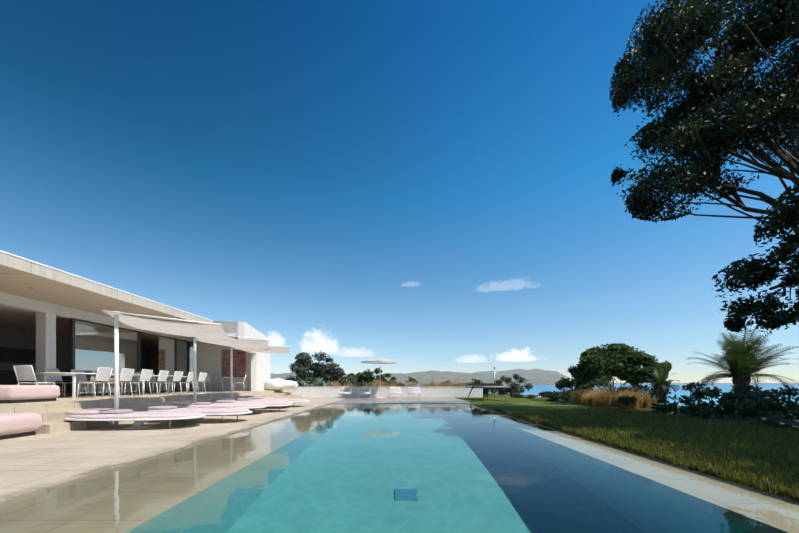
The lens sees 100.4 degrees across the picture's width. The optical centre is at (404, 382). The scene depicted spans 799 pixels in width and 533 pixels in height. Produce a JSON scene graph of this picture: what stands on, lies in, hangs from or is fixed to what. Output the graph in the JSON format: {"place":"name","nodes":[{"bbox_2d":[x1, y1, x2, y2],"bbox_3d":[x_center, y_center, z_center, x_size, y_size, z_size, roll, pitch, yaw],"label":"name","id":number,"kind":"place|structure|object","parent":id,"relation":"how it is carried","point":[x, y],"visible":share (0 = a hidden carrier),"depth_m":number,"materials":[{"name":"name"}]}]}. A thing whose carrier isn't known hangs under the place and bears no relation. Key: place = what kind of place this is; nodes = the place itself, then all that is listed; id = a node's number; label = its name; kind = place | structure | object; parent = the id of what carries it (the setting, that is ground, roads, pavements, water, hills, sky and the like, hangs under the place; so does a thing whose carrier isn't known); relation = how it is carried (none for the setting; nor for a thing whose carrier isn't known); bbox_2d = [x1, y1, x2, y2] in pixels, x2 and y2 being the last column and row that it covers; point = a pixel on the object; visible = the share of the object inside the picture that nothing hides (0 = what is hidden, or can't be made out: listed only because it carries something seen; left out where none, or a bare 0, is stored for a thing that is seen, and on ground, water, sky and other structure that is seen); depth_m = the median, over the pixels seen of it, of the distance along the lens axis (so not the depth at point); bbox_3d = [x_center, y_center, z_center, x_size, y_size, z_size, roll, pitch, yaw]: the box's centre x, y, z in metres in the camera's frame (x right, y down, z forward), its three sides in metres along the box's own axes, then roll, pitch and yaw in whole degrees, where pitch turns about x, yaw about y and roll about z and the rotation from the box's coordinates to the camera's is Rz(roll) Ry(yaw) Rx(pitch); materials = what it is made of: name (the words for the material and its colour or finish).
{"place":"outdoors","nodes":[
{"label":"outdoors","id":0,"kind":"place"},
{"bbox_2d":[0,385,59,402],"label":"outdoor sofa","id":1,"kind":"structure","parent":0,"point":[24,393],"depth_m":7.59,"materials":[{"name":"pink fabric"}]},
{"bbox_2d":[221,350,245,376],"bbox_3d":[-9.563,-1.072,18.649,1.229,1.550,0.230,0,0,-1],"label":"painting","id":2,"kind":"object","parent":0,"point":[239,363],"visible":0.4,"depth_m":18.66},
{"bbox_2d":[0,390,470,501],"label":"patio floor","id":3,"kind":"structure","parent":0,"point":[57,448],"depth_m":6.12,"materials":[{"name":"stone"}]},
{"bbox_2d":[0,413,40,439],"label":"outdoor sofa","id":4,"kind":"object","parent":3,"relation":"on","point":[14,425],"depth_m":5.65,"materials":[{"name":"pink fabric"}]},
{"bbox_2d":[13,365,54,384],"bbox_3d":[-10.145,-0.002,9.142,0.540,0.913,0.636,0,0,-1],"label":"dining chair","id":5,"kind":"object","parent":3,"relation":"on","point":[24,372],"visible":0.79,"depth_m":8.90,"materials":[{"name":"white metal"}]},
{"bbox_2d":[36,313,55,384],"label":"villa columns","id":6,"kind":"structure","parent":3,"relation":"on","point":[45,340],"depth_m":10.77,"materials":[{"name":"white concrete"}]},
{"bbox_2d":[0,250,212,347],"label":"roof","id":7,"kind":"structure","parent":6,"relation":"on","point":[29,289],"depth_m":10.44,"materials":[{"name":"white concrete"}]},
{"bbox_2d":[44,368,78,396],"bbox_3d":[-11.084,-0.002,10.771,0.636,0.913,0.540,0,0,-5],"label":"dining chair","id":8,"kind":"object","parent":3,"relation":"on","point":[54,378],"visible":0.67,"depth_m":10.76,"materials":[{"name":"white metal"}]},
{"bbox_2d":[0,327,158,374],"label":"villa interior walls","id":9,"kind":"structure","parent":3,"relation":"on","point":[24,339],"depth_m":15.78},
{"bbox_2d":[0,347,158,392],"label":"kitchen block","id":10,"kind":"structure","parent":3,"relation":"on","point":[12,355],"depth_m":14.06,"materials":[{"name":"grey"}]},
{"bbox_2d":[71,369,101,395],"bbox_3d":[-11.095,-0.002,11.606,0.636,0.913,0.540,0,0,-1],"label":"dining chair","id":11,"kind":"object","parent":3,"relation":"on","point":[81,378],"visible":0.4,"depth_m":11.66,"materials":[{"name":"white metal"}]},
{"bbox_2d":[77,367,112,397],"bbox_3d":[-9.239,-0.002,9.971,0.636,0.913,0.540,0,0,-1],"label":"dining chair","id":12,"kind":"object","parent":3,"relation":"on","point":[103,373],"visible":0.98,"depth_m":9.93,"materials":[{"name":"white metal"}]},
{"bbox_2d":[93,370,108,394],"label":"dining chair","id":13,"kind":"object","parent":3,"relation":"on","point":[94,371],"visible":0.21,"depth_m":12.20,"materials":[{"name":"white metal"}]},
{"bbox_2d":[35,372,188,397],"bbox_3d":[-10.190,0.078,12.458,1.040,0.750,5.700,0,0,-1],"label":"dining table","id":14,"kind":"object","parent":3,"relation":"on","point":[46,374],"visible":0.65,"depth_m":9.82,"materials":[{"name":"white"}]},
{"bbox_2d":[102,368,133,396],"bbox_3d":[-9.250,-0.002,10.802,0.636,0.913,0.540,0,0,-1],"label":"dining chair","id":15,"kind":"object","parent":3,"relation":"on","point":[126,374],"visible":0.79,"depth_m":10.76,"materials":[{"name":"white metal"}]},
{"bbox_2d":[70,318,192,395],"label":"villa window frames","id":16,"kind":"structure","parent":3,"relation":"on","point":[72,343],"depth_m":12.73,"materials":[{"name":"black metal"}]},
{"bbox_2d":[75,320,192,393],"bbox_3d":[-13.383,-0.907,13.765,3.450,2.720,15.300,0,0,-1],"label":"villa window glass","id":17,"kind":"object","parent":16,"relation":"in","point":[94,346],"visible":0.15,"depth_m":13.34,"materials":[{"name":"clear glass"}]},
{"bbox_2d":[65,409,205,429],"bbox_3d":[-5.604,0.757,6.970,2.638,0.357,1.152,0,0,-1],"label":"daybed","id":18,"kind":"object","parent":3,"relation":"on","point":[137,418],"visible":0.98,"depth_m":6.71,"materials":[{"name":"fabric"}]},
{"bbox_2d":[124,369,152,395],"bbox_3d":[-9.261,-0.002,11.630,0.636,0.913,0.540,0,0,0],"label":"dining chair","id":19,"kind":"object","parent":3,"relation":"on","point":[145,375],"visible":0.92,"depth_m":11.59,"materials":[{"name":"white metal"}]},
{"bbox_2d":[131,372,153,392],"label":"dining chair","id":20,"kind":"object","parent":3,"relation":"on","point":[136,378],"visible":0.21,"depth_m":14.14,"materials":[{"name":"white metal"}]},
{"bbox_2d":[143,370,168,394],"bbox_3d":[-9.273,-0.002,12.462,0.636,0.913,0.540,0,0,-2],"label":"dining chair","id":21,"kind":"object","parent":3,"relation":"on","point":[163,375],"visible":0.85,"depth_m":12.41,"materials":[{"name":"white metal"}]},
{"bbox_2d":[146,373,166,392],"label":"dining chair","id":22,"kind":"object","parent":3,"relation":"on","point":[153,378],"visible":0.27,"depth_m":15.06,"materials":[{"name":"white metal"}]},
{"bbox_2d":[102,310,233,425],"bbox_3d":[-5.830,-0.317,8.672,2.221,2.500,2.636,0,0,-21],"label":"shade sail","id":23,"kind":"object","parent":3,"relation":"on","point":[209,330],"visible":0.98,"depth_m":7.72,"materials":[{"name":"white fabric"}]},
{"bbox_2d":[159,371,182,393],"bbox_3d":[-9.284,-0.002,13.291,0.636,0.913,0.540,0,0,-1],"label":"dining chair","id":24,"kind":"object","parent":3,"relation":"on","point":[177,376],"visible":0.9,"depth_m":13.27,"materials":[{"name":"white metal"}]},
{"bbox_2d":[174,372,192,390],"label":"dining chair","id":25,"kind":"object","parent":3,"relation":"on","point":[190,376],"visible":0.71,"depth_m":14.03,"materials":[{"name":"white metal"}]},
{"bbox_2d":[186,372,206,392],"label":"dining chair","id":26,"kind":"object","parent":3,"relation":"on","point":[202,376],"visible":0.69,"depth_m":14.90,"materials":[{"name":"white metal"}]},
{"bbox_2d":[147,406,252,422],"bbox_3d":[-4.980,0.757,8.079,2.556,0.357,1.179,0,0,-1],"label":"daybed","id":27,"kind":"object","parent":3,"relation":"on","point":[222,411],"visible":0.83,"depth_m":7.91,"materials":[{"name":"fabric"}]},
{"bbox_2d":[140,321,270,390],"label":"exterior wall","id":28,"kind":"structure","parent":3,"relation":"on","point":[258,364],"depth_m":18.43,"materials":[{"name":"white paint"}]},
{"bbox_2d":[201,374,217,391],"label":"chair","id":29,"kind":"object","parent":3,"relation":"on","point":[207,379],"visible":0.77,"depth_m":16.79,"materials":[{"name":"white metal"}]},
{"bbox_2d":[170,402,265,414],"bbox_3d":[-5.429,0.757,9.773,2.611,0.357,1.163,0,0,-1],"label":"daybed","id":30,"kind":"object","parent":3,"relation":"on","point":[201,405],"visible":0.71,"depth_m":9.43,"materials":[{"name":"pink metal"}]},
{"bbox_2d":[211,377,233,390],"bbox_3d":[-9.763,0.078,17.865,1.100,0.750,1.100,0,0,-1],"label":"round table","id":31,"kind":"object","parent":3,"relation":"on","point":[222,380],"visible":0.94,"depth_m":17.55,"materials":[{"name":"white"}]},
{"bbox_2d":[0,403,451,504],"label":"pool edge","id":32,"kind":"object","parent":3,"relation":"in","point":[36,492],"visible":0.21,"depth_m":3.61,"materials":[{"name":"stone"}]},
{"bbox_2d":[193,335,268,401],"bbox_3d":[-5.868,-0.317,11.472,2.221,2.500,2.636,0,0,-21],"label":"shade sail","id":33,"kind":"object","parent":3,"relation":"on","point":[258,343],"visible":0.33,"depth_m":10.68,"materials":[{"name":"white fabric"}]},
{"bbox_2d":[213,400,291,411],"bbox_3d":[-4.967,0.757,10.829,2.559,0.357,1.152,0,0,-1],"label":"daybed","id":34,"kind":"object","parent":3,"relation":"on","point":[269,404],"visible":0.65,"depth_m":10.68,"materials":[{"name":"white fabric"}]},
{"bbox_2d":[218,398,292,408],"bbox_3d":[-5.407,0.757,12.123,2.604,0.357,1.140,0,0,-1],"label":"daybed","id":35,"kind":"object","parent":3,"relation":"on","point":[246,400],"visible":0.54,"depth_m":11.96,"materials":[{"name":"white fabric"}]},
{"bbox_2d":[230,345,289,397],"bbox_3d":[-5.898,-0.317,13.672,2.221,2.500,2.636,0,0,-21],"label":"shade sail","id":36,"kind":"object","parent":3,"relation":"on","point":[281,350],"visible":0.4,"depth_m":12.93,"materials":[{"name":"white fabric"}]},
{"bbox_2d":[248,397,309,406],"bbox_3d":[-4.998,0.757,13.129,2.558,0.357,1.163,0,0,-1],"label":"daybed","id":37,"kind":"object","parent":3,"relation":"on","point":[291,399],"visible":0.56,"depth_m":12.82,"materials":[{"name":"fabric"}]},
{"bbox_2d":[264,378,297,389],"bbox_3d":[-7.633,0.083,20.500,2.022,0.718,1.424,0,0,-1],"label":"pouf","id":38,"kind":"object","parent":3,"relation":"on","point":[276,384],"visible":0.88,"depth_m":19.98,"materials":[{"name":"white fabric"}]},
{"bbox_2d":[338,387,351,397],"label":"lounge chair","id":39,"kind":"object","parent":3,"relation":"on","point":[345,390],"visible":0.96,"depth_m":20.77,"materials":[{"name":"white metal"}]},
{"bbox_2d":[358,387,370,397],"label":"lounge chair","id":40,"kind":"object","parent":3,"relation":"on","point":[364,390],"visible":1,"depth_m":20.86,"materials":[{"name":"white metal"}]},
{"bbox_2d":[361,358,398,397],"bbox_3d":[-1.501,-0.347,20.727,2.400,2.560,2.400,0,0,-1],"label":"parasol","id":41,"kind":"object","parent":3,"relation":"on","point":[380,361],"visible":1,"depth_m":20.60,"materials":[{"name":"white fabric"}]},
{"bbox_2d":[282,387,482,396],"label":"parapet wall","id":42,"kind":"structure","parent":3,"relation":"on","point":[385,392],"depth_m":21.88,"materials":[{"name":"white paint"}]},
{"bbox_2d":[389,387,401,397],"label":"lounge chair","id":43,"kind":"object","parent":3,"relation":"on","point":[394,390],"visible":1,"depth_m":20.73,"materials":[{"name":"white metal"}]},
{"bbox_2d":[408,387,420,397],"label":"lounge chair","id":44,"kind":"object","parent":3,"relation":"on","point":[414,390],"visible":1,"depth_m":20.93,"materials":[{"name":"white metal"}]},
{"bbox_2d":[471,404,798,503],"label":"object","id":45,"kind":"structure","parent":3,"relation":"on","point":[673,465],"depth_m":3.62,"materials":[{"name":"stone"}]},
{"bbox_2d":[0,404,798,532],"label":"pool water","id":46,"kind":"structure","parent":0,"point":[399,468],"depth_m":3.00,"materials":[{"name":"teal liquid"}]},
{"bbox_2d":[0,0,798,382],"label":"sky","id":47,"kind":"structure","parent":0,"point":[422,185],"materials":[{"name":"blue"}]},
{"bbox_2d":[271,369,798,429],"bbox_3d":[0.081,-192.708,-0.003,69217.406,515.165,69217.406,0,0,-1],"label":"terrain ground","id":48,"kind":"structure","parent":0,"point":[539,377],"depth_m":7318.69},
{"bbox_2d":[284,351,357,385],"bbox_3d":[-8.099,1.756,33.448,6.982,9.994,5.559,0,0,-1],"label":"tree","id":49,"kind":"object","parent":48,"relation":"on","point":[300,366],"depth_m":32.39,"materials":[{"name":"green plant"}]},
{"bbox_2d":[347,368,395,386],"bbox_3d":[-3.333,2.298,35.911,5.732,7.911,3.392,0,0,-1],"label":"tree","id":50,"kind":"object","parent":48,"relation":"on","point":[366,376],"depth_m":35.23,"materials":[{"name":"green plant"}]},
{"bbox_2d":[298,377,496,395],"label":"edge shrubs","id":51,"kind":"object","parent":48,"relation":"on","point":[312,380],"visible":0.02,"depth_m":25.16,"materials":[{"name":"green plant"}]},
{"bbox_2d":[324,378,658,408],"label":"dry ornamental grass","id":52,"kind":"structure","parent":48,"relation":"on","point":[604,397],"depth_m":13.39,"materials":[{"name":"brown plant"}]},
{"bbox_2d":[467,381,517,394],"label":"olive shrubs","id":53,"kind":"object","parent":48,"relation":"on","point":[497,390],"visible":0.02,"depth_m":27.63,"materials":[{"name":"green plant"}]},
{"bbox_2d":[492,373,532,397],"bbox_3d":[7.229,0.588,22.633,2.760,2.530,2.680,0,0,-1],"label":"tree","id":54,"kind":"object","parent":48,"relation":"on","point":[513,385],"depth_m":22.24,"materials":[{"name":"green plant"}]},
{"bbox_2d":[555,343,671,391],"bbox_3d":[23.835,2.102,37.421,12.751,13.303,8.628,0,0,21],"label":"tree","id":55,"kind":"object","parent":48,"relation":"on","point":[625,360],"depth_m":35.83,"materials":[{"name":"green plant"}]},
{"bbox_2d":[511,380,798,430],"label":"hedge shrubs","id":56,"kind":"object","parent":48,"relation":"on","point":[758,403],"visible":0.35,"depth_m":9.36,"materials":[{"name":"green plant"}]},
{"bbox_2d":[643,367,679,403],"bbox_3d":[14.429,0.146,18.632,1.964,2.014,2.085,0,0,-1],"label":"palm","id":57,"kind":"object","parent":48,"relation":"on","point":[660,375],"depth_m":18.49,"materials":[{"name":"green plant"}]},
{"bbox_2d":[686,327,798,400],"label":"palm","id":58,"kind":"object","parent":48,"relation":"on","point":[745,360],"depth_m":16.79,"materials":[{"name":"green plant"}]},
{"bbox_2d":[307,383,798,408],"bbox_3d":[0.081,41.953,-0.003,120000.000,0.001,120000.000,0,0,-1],"label":"sea water","id":59,"kind":"structure","parent":0,"point":[537,389],"depth_m":2431.17,"materials":[{"name":"blue liquid"}]},
{"bbox_2d":[453,396,798,501],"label":"lawn grass","id":60,"kind":"structure","parent":0,"point":[779,482],"depth_m":5.36,"materials":[{"name":"green plant"}]},
{"bbox_2d":[464,383,510,400],"bbox_3d":[4.578,0.489,18.659,1.605,0.932,2.740,0,0,-11],"label":"ping pong table","id":61,"kind":"object","parent":60,"relation":"on","point":[484,386],"visible":0.94,"depth_m":18.06,"materials":[{"name":"grey"}]},
{"bbox_2d":[608,0,798,333],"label":"tree","id":62,"kind":"object","parent":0,"point":[676,35],"depth_m":8.88,"materials":[{"name":"green plant"}]}
]}

